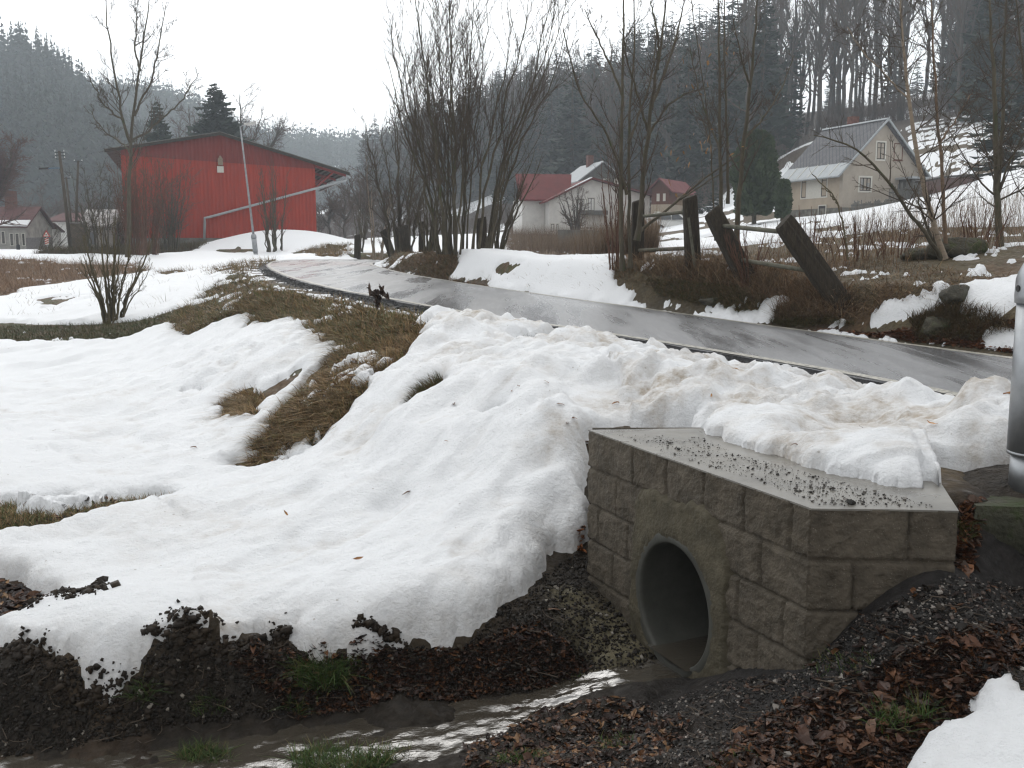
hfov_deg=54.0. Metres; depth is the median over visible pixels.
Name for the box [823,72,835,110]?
spruce
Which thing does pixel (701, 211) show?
conifer
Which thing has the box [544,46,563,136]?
spruce
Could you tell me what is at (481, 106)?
bare tree
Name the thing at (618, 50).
bare tree
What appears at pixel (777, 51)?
spruce
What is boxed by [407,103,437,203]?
spruce
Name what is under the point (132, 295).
dead grass
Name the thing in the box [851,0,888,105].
bare tree
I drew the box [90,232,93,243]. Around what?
window
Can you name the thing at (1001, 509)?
lamp footing
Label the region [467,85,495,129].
bare tree
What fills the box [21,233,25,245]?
window
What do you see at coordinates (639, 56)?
spruce
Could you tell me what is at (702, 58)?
bare tree
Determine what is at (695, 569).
culvert headwall
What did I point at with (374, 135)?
spruce
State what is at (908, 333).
leaf litter
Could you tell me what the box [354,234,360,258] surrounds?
fence post
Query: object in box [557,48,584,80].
bare tree
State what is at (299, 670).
green grass
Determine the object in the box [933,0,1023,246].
young maple
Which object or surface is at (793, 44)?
bare tree
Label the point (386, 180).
spruce
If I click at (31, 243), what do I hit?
garden wall
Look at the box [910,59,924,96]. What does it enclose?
spruce
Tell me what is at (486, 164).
spruce
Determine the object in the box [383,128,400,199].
spruce
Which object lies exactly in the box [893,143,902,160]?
shuttered window
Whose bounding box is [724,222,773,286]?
shrub
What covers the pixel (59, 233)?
village house
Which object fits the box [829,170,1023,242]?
dead stalks
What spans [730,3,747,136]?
spruce
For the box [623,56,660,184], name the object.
spruce
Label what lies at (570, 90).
spruce
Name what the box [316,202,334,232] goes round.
bare tree
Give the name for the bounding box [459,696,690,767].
leaf litter
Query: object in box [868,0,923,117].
bare tree
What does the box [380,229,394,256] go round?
fence post
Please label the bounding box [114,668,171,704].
green grass
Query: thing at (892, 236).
shrub
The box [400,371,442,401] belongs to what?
grass clump
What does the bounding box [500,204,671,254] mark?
reeds
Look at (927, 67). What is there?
bare tree
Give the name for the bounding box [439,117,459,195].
spruce
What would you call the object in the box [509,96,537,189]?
spruce
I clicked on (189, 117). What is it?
bare tree
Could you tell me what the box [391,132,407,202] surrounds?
spruce
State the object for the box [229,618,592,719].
leaf litter
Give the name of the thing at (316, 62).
sky
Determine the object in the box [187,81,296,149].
bare tree
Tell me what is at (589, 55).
spruce
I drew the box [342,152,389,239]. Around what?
bare tree
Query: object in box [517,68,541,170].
spruce
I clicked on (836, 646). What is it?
leaf litter
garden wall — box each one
[26,237,52,248]
[558,230,600,245]
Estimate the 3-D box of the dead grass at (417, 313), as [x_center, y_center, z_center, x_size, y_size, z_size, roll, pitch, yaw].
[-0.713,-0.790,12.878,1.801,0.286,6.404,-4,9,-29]
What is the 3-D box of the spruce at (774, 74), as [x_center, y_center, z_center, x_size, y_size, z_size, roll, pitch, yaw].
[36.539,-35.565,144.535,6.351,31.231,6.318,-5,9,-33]
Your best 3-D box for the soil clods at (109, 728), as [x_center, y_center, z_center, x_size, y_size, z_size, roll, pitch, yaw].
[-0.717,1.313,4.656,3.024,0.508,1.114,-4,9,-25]
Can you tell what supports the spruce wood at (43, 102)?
on the ground at (998, 560)
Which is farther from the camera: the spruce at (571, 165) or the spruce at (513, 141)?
the spruce at (513, 141)
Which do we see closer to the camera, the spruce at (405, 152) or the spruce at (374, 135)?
the spruce at (405, 152)
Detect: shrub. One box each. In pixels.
[38,226,76,249]
[74,213,154,323]
[256,157,292,251]
[348,187,376,252]
[402,160,459,253]
[553,183,591,229]
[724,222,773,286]
[777,206,841,249]
[818,206,893,261]
[867,212,922,258]
[959,202,1012,248]
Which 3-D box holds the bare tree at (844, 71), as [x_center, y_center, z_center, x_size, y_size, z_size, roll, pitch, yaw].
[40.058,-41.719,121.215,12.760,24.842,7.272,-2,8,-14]
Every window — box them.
[1,231,5,243]
[9,233,13,245]
[15,233,19,244]
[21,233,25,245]
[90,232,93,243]
[587,197,594,209]
[657,193,665,200]
[800,181,806,198]
[818,205,826,214]
[820,178,827,197]
[858,176,872,192]
[875,141,886,160]
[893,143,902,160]
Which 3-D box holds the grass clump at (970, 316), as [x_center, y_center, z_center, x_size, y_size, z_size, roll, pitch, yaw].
[5.644,-0.843,12.568,1.001,0.719,1.934,-3,8,-18]
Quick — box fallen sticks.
[2,583,1023,767]
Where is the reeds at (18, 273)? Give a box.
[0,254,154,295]
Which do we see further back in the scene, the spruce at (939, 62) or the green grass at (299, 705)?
the spruce at (939, 62)
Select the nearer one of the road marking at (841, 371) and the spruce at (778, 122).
the road marking at (841, 371)
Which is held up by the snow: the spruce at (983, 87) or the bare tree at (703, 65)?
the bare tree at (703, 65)
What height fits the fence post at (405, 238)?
1.552 m
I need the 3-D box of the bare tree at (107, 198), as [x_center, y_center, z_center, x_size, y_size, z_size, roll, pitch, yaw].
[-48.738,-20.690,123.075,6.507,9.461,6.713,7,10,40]
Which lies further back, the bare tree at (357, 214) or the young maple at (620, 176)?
the bare tree at (357, 214)
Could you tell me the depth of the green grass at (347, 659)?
4.63 m
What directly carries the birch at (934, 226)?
on the ground at (998, 560)
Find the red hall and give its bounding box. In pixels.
[104,131,350,244]
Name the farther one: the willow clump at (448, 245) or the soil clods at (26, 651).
the willow clump at (448, 245)
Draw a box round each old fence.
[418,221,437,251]
[631,194,853,313]
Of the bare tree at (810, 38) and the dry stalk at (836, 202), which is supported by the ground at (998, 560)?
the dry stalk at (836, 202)
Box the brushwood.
[2,66,1010,238]
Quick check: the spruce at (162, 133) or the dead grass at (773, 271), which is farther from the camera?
the spruce at (162, 133)
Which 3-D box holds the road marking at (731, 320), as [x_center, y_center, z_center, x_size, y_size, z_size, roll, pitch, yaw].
[0.701,-2.512,25.348,5.687,0.690,40.583,-2,8,-17]
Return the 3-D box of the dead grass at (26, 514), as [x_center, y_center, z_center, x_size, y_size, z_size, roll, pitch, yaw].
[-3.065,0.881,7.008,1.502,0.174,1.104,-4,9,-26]
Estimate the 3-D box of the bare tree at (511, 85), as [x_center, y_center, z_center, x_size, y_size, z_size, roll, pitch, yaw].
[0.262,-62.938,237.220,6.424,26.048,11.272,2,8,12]
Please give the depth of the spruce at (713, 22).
172.14 m
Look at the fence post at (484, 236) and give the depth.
28.54 m
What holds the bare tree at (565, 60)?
on the snow
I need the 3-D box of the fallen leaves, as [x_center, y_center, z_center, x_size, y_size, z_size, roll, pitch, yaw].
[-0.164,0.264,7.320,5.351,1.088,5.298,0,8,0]
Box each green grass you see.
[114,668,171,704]
[155,735,242,766]
[188,686,229,715]
[265,731,409,767]
[267,645,378,694]
[270,691,313,715]
[326,653,361,674]
[387,738,413,761]
[488,743,553,764]
[591,727,634,748]
[709,745,759,767]
[802,647,875,676]
[850,692,932,733]
[861,682,947,721]
[957,517,984,540]
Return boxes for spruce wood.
[0,16,180,212]
[85,71,334,210]
[197,90,403,210]
[384,57,619,204]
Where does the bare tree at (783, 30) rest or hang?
on the snow
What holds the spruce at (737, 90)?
on the ground at (998, 560)
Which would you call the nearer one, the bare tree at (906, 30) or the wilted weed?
the wilted weed
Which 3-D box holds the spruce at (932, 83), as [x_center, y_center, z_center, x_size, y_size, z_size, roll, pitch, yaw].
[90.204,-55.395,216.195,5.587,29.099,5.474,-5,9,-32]
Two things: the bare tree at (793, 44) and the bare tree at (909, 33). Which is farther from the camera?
the bare tree at (909, 33)
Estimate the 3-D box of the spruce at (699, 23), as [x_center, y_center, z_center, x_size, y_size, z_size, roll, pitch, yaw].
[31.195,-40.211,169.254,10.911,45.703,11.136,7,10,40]
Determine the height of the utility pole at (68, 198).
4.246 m
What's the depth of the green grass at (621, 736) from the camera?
3.98 m
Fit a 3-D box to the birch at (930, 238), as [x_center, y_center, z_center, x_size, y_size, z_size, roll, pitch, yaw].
[5.695,-3.046,15.658,2.490,2.256,1.031,-3,8,-18]
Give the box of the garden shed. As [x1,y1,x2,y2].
[915,174,983,196]
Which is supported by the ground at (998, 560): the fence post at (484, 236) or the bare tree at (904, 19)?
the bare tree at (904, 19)
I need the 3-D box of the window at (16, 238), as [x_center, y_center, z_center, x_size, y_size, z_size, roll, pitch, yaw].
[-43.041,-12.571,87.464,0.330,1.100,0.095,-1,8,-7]
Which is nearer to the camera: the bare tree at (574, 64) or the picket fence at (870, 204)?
the picket fence at (870, 204)
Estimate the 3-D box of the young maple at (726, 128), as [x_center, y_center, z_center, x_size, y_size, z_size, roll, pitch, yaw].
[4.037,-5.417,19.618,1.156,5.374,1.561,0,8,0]
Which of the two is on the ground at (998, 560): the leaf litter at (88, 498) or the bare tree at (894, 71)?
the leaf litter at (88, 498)
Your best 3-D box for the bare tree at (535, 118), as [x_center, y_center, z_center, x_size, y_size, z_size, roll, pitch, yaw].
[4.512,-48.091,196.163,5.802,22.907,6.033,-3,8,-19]
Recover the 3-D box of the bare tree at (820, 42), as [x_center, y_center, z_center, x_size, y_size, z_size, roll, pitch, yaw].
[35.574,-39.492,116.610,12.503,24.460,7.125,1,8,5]
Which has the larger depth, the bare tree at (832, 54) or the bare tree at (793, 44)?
the bare tree at (832, 54)
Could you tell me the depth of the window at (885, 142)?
61.49 m
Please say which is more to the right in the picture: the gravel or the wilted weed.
the gravel
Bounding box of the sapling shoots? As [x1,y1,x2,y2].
[594,145,631,270]
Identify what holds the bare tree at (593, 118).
on the snow
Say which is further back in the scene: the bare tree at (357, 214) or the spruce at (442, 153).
the spruce at (442, 153)
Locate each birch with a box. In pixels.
[810,114,942,260]
[828,0,1008,259]
[861,0,1023,258]
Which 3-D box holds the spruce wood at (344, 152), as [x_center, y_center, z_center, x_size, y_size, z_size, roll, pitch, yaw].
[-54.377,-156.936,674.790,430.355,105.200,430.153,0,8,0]
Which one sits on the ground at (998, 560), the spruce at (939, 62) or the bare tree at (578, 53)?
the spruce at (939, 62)
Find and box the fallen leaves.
[191,368,1009,609]
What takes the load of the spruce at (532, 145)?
on the ground at (998, 560)
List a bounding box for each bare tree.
[0,124,39,225]
[56,189,102,212]
[79,176,121,210]
[146,96,205,137]
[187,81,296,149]
[316,181,348,234]
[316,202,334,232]
[319,200,357,235]
[324,183,369,238]
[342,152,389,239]
[342,190,377,233]
[359,182,405,228]
[360,140,379,187]
[368,139,384,220]
[376,126,391,149]
[387,127,429,213]
[393,119,404,152]
[401,106,444,208]
[413,93,427,195]
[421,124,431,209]
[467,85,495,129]
[471,73,491,191]
[475,104,497,194]
[487,64,498,96]
[500,59,521,103]
[503,65,539,119]
[507,65,541,172]
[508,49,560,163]
[525,81,543,169]
[528,46,569,138]
[555,62,577,96]
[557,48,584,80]
[557,61,575,120]
[572,35,593,91]
[577,81,599,161]
[578,57,609,162]
[587,53,640,169]
[591,56,629,164]
[614,31,647,64]
[619,30,649,71]
[635,64,660,178]
[647,15,686,153]
[649,18,694,62]
[654,61,679,171]
[664,25,722,167]
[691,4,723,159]
[698,45,715,95]
[701,0,761,147]
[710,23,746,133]
[713,42,744,165]
[723,0,775,130]
[737,0,788,72]
[760,0,812,98]
[769,0,822,138]
[770,0,794,81]
[770,0,817,149]
[773,0,866,139]
[777,2,833,146]
[778,1,826,134]
[798,0,834,125]
[800,0,890,125]
[805,0,858,126]
[811,0,842,109]
[811,9,859,124]
[813,0,840,116]
[818,0,880,116]
[824,0,866,124]
[825,0,859,67]
[832,1,870,112]
[839,0,883,119]
[849,0,888,121]
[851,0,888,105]
[852,1,878,109]
[854,0,912,83]
[866,0,950,120]
[867,0,930,121]
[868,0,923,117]
[872,0,896,105]
[882,0,919,119]
[884,0,928,96]
[900,0,949,99]
[906,0,955,107]
[923,0,956,113]
[925,0,972,112]
[927,0,1008,75]
[933,0,1010,54]
[934,0,998,116]
[935,0,956,112]
[935,1,971,72]
[992,0,1023,111]
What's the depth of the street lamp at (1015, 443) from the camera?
4.14 m
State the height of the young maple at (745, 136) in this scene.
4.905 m
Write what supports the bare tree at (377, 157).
on the ground at (998, 560)
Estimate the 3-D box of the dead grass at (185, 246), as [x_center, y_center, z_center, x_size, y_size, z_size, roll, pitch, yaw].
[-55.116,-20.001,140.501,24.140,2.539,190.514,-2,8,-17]
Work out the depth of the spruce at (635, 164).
158.88 m
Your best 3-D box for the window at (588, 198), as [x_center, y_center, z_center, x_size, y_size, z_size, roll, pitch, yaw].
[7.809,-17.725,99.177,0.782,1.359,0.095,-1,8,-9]
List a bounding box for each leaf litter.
[0,579,45,615]
[23,496,130,525]
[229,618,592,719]
[255,321,412,459]
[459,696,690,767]
[576,525,586,552]
[694,617,1023,767]
[727,581,1019,732]
[810,318,1014,352]
[954,495,987,576]
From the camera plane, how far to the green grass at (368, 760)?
4.13 m
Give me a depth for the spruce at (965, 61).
118.62 m
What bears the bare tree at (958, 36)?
on the ground at (998, 560)
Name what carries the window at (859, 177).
in the cream house at (870, 139)
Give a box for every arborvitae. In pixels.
[729,128,781,223]
[772,178,793,220]
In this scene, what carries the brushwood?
on the ground at (998, 560)
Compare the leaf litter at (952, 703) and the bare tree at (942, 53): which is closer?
the leaf litter at (952, 703)
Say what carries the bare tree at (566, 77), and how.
on the snow
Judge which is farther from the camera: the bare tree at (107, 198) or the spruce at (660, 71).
the spruce at (660, 71)
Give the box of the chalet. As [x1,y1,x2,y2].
[645,178,695,214]
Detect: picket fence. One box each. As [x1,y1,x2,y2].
[851,199,897,210]
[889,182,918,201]
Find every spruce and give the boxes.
[122,102,173,209]
[186,83,253,140]
[350,125,369,196]
[361,142,374,199]
[361,143,386,226]
[369,115,380,174]
[375,129,400,214]
[378,140,388,198]
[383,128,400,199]
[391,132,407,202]
[391,139,400,200]
[394,102,421,202]
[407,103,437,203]
[427,99,452,199]
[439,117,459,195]
[441,104,476,205]
[442,95,485,200]
[460,90,485,198]
[469,86,492,190]
[479,69,514,188]
[483,84,514,185]
[486,79,496,120]
[488,59,503,110]
[490,108,516,215]
[502,96,521,193]
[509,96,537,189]
[510,76,545,182]
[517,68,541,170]
[528,78,549,172]
[532,69,566,173]
[538,68,563,167]
[539,61,596,173]
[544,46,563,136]
[552,53,597,166]
[558,61,570,101]
[581,39,607,141]
[582,54,606,162]
[587,42,605,107]
[595,83,626,160]
[597,60,632,177]
[599,57,616,134]
[605,46,620,104]
[611,23,667,171]
[611,34,664,188]
[617,23,631,133]
[620,23,641,138]
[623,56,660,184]
[625,32,644,111]
[630,18,646,59]
[637,11,695,183]
[649,15,665,82]
[655,27,675,142]
[659,20,715,198]
[663,38,696,167]
[664,4,714,138]
[673,24,690,102]
[680,15,695,55]
[690,1,735,168]
[693,2,753,189]
[693,12,713,124]
[699,5,723,124]
[721,0,740,60]
[721,0,759,113]
[725,0,798,158]
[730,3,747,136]
[733,3,795,149]
[756,40,782,124]
[766,2,786,96]
[774,19,810,151]
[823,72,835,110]
[879,24,903,100]
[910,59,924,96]
[927,63,937,93]
[931,20,956,97]
[937,23,957,100]
[942,0,1008,109]
[946,0,1010,108]
[952,0,1023,121]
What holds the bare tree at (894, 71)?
on the snow
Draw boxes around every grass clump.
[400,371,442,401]
[903,289,1014,341]
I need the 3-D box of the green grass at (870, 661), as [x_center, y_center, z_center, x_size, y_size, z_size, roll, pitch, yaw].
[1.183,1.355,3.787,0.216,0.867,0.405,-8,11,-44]
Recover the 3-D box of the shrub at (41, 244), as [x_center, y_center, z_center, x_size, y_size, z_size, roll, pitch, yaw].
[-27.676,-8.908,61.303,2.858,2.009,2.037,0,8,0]
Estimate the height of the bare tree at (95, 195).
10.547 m
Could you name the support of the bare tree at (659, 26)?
on the snow
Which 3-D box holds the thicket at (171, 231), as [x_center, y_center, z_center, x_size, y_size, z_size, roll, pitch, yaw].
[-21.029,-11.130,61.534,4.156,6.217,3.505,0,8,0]
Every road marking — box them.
[267,259,957,395]
[370,262,1012,358]
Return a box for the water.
[0,658,681,767]
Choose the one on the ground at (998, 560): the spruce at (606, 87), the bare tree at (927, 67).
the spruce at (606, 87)
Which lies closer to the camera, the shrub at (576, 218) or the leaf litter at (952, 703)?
the leaf litter at (952, 703)
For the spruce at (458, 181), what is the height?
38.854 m
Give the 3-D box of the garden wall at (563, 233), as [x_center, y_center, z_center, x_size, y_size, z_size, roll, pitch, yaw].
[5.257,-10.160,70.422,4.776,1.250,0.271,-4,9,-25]
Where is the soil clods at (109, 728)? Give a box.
[0,547,656,756]
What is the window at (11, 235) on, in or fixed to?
in the village house at (38, 222)
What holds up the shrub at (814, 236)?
on the ground at (998, 560)
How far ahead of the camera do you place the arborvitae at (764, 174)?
56.06 m
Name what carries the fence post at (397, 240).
on the ground at (998, 560)
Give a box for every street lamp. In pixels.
[240,121,257,254]
[1006,263,1023,493]
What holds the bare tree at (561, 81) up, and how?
on the ground at (998, 560)
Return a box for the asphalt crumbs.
[254,269,749,362]
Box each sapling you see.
[359,160,396,263]
[642,139,758,230]
[681,0,725,240]
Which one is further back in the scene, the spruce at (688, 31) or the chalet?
the spruce at (688, 31)
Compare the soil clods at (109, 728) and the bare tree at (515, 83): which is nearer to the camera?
the soil clods at (109, 728)
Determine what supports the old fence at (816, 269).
on the ground at (998, 560)
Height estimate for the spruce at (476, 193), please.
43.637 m
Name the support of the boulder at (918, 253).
on the snow
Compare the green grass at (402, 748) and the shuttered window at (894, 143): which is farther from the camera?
the shuttered window at (894, 143)
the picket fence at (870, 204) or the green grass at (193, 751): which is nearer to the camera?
the green grass at (193, 751)
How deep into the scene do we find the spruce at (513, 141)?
198.39 m
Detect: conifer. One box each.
[694,185,705,213]
[703,179,718,212]
[963,0,993,107]
[968,70,1023,176]
[1005,31,1023,139]
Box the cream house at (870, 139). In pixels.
[780,116,949,217]
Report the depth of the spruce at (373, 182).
248.71 m
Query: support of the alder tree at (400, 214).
on the snow
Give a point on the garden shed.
(950, 180)
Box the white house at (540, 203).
[513,174,651,233]
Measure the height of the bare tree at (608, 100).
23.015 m
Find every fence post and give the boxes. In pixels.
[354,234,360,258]
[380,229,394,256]
[394,227,398,251]
[399,224,410,251]
[476,216,486,248]
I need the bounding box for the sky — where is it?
[0,0,954,144]
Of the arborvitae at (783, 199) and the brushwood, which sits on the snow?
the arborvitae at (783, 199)
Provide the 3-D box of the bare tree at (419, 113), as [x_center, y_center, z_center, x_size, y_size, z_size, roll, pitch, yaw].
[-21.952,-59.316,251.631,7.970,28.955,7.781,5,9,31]
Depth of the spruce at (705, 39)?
176.45 m
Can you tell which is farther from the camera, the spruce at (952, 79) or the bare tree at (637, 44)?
the bare tree at (637, 44)
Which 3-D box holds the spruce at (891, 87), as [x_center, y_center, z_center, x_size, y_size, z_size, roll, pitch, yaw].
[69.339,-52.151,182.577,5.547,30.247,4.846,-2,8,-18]
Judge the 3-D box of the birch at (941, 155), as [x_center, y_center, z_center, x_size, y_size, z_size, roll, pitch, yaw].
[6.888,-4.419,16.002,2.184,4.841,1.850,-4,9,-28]
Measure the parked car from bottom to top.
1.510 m
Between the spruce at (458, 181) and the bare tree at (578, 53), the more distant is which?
the bare tree at (578, 53)
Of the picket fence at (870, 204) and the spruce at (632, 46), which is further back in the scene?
the spruce at (632, 46)
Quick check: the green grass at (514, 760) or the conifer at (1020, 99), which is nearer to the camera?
the green grass at (514, 760)
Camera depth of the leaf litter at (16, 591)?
5.58 m
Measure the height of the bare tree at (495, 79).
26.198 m
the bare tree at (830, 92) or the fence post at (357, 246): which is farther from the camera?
the bare tree at (830, 92)
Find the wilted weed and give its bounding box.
[367,283,388,316]
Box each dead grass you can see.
[0,306,189,340]
[0,490,172,529]
[8,272,245,314]
[30,238,208,254]
[153,255,277,274]
[155,270,424,362]
[174,385,265,420]
[221,319,425,466]
[296,241,353,256]
[361,249,490,285]
[372,303,536,336]
[449,256,632,289]
[601,238,865,318]
[606,250,1010,319]
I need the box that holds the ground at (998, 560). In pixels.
[0,100,1023,767]
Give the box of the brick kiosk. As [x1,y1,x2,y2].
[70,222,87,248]
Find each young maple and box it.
[558,0,667,270]
[615,0,746,240]
[687,0,750,209]
[713,0,793,239]
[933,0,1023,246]
[962,0,1023,196]
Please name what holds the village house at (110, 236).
on the snow
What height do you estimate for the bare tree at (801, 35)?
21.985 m
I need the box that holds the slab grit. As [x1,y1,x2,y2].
[619,435,931,507]
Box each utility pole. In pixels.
[39,150,71,245]
[64,177,71,221]
[74,160,81,221]
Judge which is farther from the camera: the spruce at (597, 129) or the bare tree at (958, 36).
the spruce at (597, 129)
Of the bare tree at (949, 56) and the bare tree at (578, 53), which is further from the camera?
the bare tree at (578, 53)
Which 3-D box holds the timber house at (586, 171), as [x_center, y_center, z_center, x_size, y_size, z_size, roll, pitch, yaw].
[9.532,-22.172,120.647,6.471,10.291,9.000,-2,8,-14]
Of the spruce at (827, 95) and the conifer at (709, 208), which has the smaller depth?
the conifer at (709, 208)
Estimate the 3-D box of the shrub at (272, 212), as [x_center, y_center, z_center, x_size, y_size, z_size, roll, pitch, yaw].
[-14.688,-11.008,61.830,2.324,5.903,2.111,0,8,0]
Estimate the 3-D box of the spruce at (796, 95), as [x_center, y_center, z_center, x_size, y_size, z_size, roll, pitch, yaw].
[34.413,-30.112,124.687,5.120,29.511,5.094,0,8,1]
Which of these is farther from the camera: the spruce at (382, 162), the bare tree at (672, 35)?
the spruce at (382, 162)
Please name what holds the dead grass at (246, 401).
on the ground at (998, 560)
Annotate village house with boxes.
[0,191,56,248]
[50,213,82,248]
[52,223,64,247]
[82,209,124,246]
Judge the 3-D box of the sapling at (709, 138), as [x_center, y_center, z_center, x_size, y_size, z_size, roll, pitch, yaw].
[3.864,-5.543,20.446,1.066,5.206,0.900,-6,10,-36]
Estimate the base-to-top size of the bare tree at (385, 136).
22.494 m
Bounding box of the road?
[265,259,1011,395]
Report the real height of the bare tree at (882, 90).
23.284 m
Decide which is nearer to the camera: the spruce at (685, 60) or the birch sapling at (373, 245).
the birch sapling at (373, 245)
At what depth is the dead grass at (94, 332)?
20.64 m
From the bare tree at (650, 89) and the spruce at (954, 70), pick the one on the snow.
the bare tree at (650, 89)
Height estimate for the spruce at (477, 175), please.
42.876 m
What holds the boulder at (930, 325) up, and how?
on the snow
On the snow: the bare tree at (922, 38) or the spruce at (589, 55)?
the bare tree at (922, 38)
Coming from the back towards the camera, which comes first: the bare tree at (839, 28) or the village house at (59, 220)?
the bare tree at (839, 28)
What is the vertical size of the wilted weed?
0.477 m
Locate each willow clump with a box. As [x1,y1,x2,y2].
[376,0,588,254]
[491,143,545,249]
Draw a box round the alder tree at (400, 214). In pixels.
[353,71,435,256]
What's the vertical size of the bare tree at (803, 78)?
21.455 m
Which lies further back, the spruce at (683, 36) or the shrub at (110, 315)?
the spruce at (683, 36)
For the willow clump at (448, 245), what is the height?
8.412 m
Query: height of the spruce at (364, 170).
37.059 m
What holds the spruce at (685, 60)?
on the ground at (998, 560)
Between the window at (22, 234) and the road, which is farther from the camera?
the window at (22, 234)
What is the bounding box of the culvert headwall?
[587,427,958,678]
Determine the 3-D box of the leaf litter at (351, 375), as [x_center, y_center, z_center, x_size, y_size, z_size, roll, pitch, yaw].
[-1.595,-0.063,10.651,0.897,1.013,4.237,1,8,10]
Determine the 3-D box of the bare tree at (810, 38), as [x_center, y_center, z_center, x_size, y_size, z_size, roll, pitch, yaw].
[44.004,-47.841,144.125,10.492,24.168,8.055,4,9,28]
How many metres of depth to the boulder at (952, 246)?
16.25 m
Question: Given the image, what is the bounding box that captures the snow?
[0,92,1023,767]
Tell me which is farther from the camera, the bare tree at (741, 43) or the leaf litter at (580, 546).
the bare tree at (741, 43)
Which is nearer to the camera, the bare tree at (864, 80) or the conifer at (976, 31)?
the conifer at (976, 31)
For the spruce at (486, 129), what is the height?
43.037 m
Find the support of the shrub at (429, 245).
on the snow
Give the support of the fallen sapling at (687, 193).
on the ground at (998, 560)
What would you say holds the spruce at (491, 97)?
on the ground at (998, 560)
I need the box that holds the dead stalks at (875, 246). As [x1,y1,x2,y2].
[747,207,1023,274]
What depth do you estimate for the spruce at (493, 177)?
201.00 m
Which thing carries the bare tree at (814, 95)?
on the snow
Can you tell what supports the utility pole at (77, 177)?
on the ground at (998, 560)
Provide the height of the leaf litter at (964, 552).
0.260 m
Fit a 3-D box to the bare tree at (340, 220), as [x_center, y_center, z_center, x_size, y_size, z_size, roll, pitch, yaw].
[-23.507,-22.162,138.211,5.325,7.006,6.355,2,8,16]
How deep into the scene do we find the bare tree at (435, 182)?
200.95 m
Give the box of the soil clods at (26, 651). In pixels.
[0,576,408,722]
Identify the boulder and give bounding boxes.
[699,298,719,305]
[899,248,929,259]
[921,316,951,335]
[925,237,988,258]
[938,284,969,304]
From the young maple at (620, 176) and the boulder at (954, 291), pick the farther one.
the young maple at (620, 176)
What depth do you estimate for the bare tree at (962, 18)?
128.84 m
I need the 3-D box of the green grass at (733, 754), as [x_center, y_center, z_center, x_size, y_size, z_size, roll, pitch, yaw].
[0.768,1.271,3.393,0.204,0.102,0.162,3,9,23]
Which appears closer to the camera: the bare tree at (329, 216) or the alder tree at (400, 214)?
the alder tree at (400, 214)
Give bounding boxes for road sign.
[43,230,49,246]
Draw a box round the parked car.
[644,214,682,227]
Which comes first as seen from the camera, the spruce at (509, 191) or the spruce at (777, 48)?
the spruce at (777, 48)
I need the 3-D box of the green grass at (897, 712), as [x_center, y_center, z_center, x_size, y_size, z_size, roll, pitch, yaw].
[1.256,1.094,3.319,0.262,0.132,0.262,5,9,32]
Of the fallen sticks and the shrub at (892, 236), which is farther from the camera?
the shrub at (892, 236)
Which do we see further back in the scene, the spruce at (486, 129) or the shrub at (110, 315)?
the spruce at (486, 129)
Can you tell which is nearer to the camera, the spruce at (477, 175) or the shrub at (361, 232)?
the shrub at (361, 232)
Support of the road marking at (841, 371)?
on the road
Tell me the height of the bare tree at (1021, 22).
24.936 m
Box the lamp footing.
[963,464,1023,553]
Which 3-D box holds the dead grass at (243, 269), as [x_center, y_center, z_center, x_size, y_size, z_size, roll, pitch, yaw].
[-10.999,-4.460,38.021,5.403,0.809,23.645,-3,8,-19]
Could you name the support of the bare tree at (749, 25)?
on the snow
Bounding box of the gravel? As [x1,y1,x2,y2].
[541,574,1023,767]
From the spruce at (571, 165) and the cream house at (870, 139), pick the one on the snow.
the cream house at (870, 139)
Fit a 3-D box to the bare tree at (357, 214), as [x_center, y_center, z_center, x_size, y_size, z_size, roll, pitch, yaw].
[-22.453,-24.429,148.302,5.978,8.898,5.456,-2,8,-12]
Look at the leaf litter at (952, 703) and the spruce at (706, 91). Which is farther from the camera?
the spruce at (706, 91)
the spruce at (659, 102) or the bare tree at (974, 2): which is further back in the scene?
the spruce at (659, 102)
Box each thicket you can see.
[61,157,137,251]
[105,130,174,255]
[135,153,202,252]
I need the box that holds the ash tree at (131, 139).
[75,0,202,257]
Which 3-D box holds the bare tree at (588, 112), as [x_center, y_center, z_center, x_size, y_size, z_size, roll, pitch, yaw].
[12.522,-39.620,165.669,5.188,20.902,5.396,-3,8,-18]
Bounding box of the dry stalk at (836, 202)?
[810,171,848,258]
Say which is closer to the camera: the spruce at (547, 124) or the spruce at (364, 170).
the spruce at (547, 124)
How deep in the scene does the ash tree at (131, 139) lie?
45.76 m
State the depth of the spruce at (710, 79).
139.41 m
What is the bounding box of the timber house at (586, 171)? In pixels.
[571,155,626,186]
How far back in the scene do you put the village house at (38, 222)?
88.76 m
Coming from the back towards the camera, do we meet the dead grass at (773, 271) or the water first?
the dead grass at (773, 271)
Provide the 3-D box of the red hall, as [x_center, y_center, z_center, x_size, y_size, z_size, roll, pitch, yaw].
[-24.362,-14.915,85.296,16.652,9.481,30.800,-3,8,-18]
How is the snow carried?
on the ground at (998, 560)

